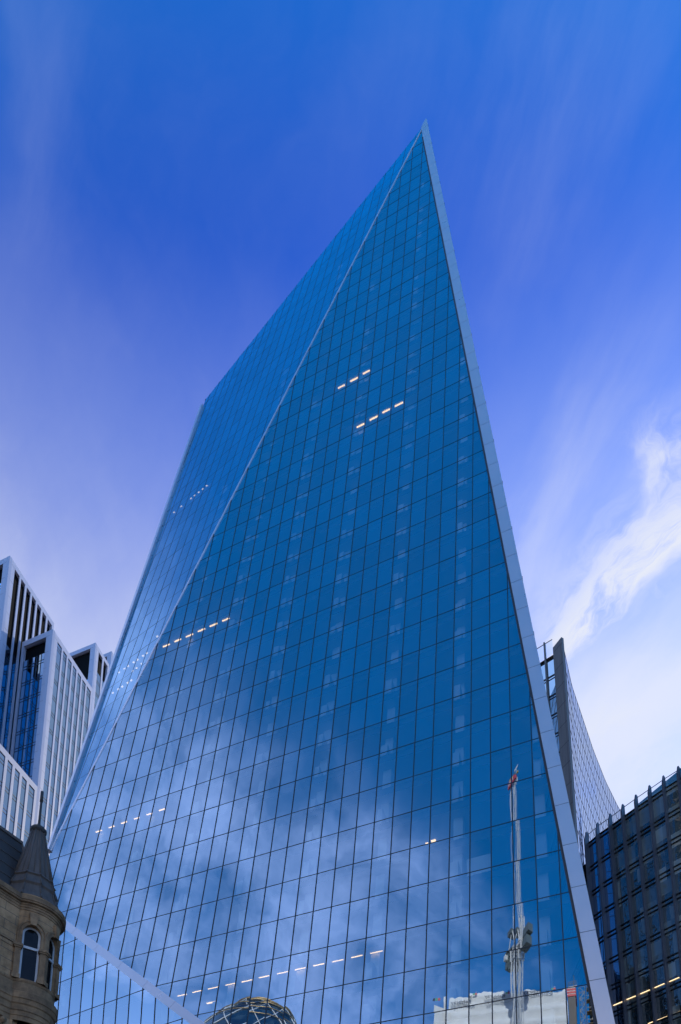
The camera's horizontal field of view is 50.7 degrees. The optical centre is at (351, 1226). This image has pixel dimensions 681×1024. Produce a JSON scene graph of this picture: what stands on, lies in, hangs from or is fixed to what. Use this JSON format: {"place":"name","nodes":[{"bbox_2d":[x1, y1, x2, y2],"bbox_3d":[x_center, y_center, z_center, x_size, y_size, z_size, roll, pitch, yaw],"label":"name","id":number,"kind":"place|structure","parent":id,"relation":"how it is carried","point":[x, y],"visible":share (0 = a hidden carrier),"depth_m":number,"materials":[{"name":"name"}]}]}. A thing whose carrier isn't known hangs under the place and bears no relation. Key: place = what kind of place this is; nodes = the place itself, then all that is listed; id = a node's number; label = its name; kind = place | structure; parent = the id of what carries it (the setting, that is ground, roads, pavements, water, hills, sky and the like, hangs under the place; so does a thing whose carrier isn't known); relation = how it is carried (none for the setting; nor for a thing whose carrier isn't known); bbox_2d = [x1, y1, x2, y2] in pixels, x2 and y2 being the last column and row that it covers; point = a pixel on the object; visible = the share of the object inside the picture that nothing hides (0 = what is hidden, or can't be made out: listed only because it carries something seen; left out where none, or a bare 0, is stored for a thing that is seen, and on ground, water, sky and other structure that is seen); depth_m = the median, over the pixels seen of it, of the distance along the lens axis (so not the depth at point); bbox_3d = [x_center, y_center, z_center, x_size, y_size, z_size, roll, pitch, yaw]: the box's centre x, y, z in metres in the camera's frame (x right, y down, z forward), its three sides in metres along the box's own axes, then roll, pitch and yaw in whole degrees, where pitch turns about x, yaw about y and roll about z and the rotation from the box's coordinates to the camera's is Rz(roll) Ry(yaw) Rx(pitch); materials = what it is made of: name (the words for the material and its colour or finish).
{"place":"outdoors","nodes":[
{"label":"outdoors","id":0,"kind":"place"},
{"bbox_2d":[0,0,680,813],"label":"sky","id":1,"kind":"structure","parent":0,"point":[171,171],"materials":[{"name":"blue"}]},
{"bbox_3d":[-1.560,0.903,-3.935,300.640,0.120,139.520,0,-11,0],"label":"pavement","id":2,"kind":"structure","parent":0,"visible":0},
{"bbox_2d":[0,791,65,1023],"bbox_3d":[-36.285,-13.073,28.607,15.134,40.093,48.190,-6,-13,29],"label":"stone building","id":3,"kind":"structure","parent":2,"relation":"on","point":[32,923],"depth_m":45.13,"materials":[{"name":"brown stone"}]},
{"label":"ground","id":4,"kind":"structure","parent":0,"visible":0},
{"bbox_2d":[0,556,113,854],"bbox_3d":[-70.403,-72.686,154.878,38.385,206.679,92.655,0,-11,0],"label":"office tower","id":5,"kind":"structure","parent":4,"relation":"on","point":[51,686],"depth_m":136.51,"materials":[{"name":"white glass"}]},
{"bbox_2d":[47,118,614,1023],"bbox_3d":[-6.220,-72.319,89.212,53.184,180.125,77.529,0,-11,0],"label":"glass skyscraper","id":6,"kind":"structure","parent":4,"relation":"on","point":[317,776],"depth_m":64.13,"materials":[{"name":"glass"}]},
{"bbox_2d":[537,637,620,865],"bbox_3d":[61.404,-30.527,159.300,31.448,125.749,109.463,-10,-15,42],"label":"curved tower","id":7,"kind":"structure","parent":4,"relation":"on","point":[592,801],"depth_m":124.64,"materials":[{"name":"grey glass"}]},
{"bbox_2d":[582,766,680,1023],"bbox_3d":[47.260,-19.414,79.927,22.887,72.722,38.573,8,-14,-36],"label":"finned office","id":8,"kind":"structure","parent":4,"relation":"on","point":[632,870],"depth_m":83.46,"materials":[{"name":"glass"}]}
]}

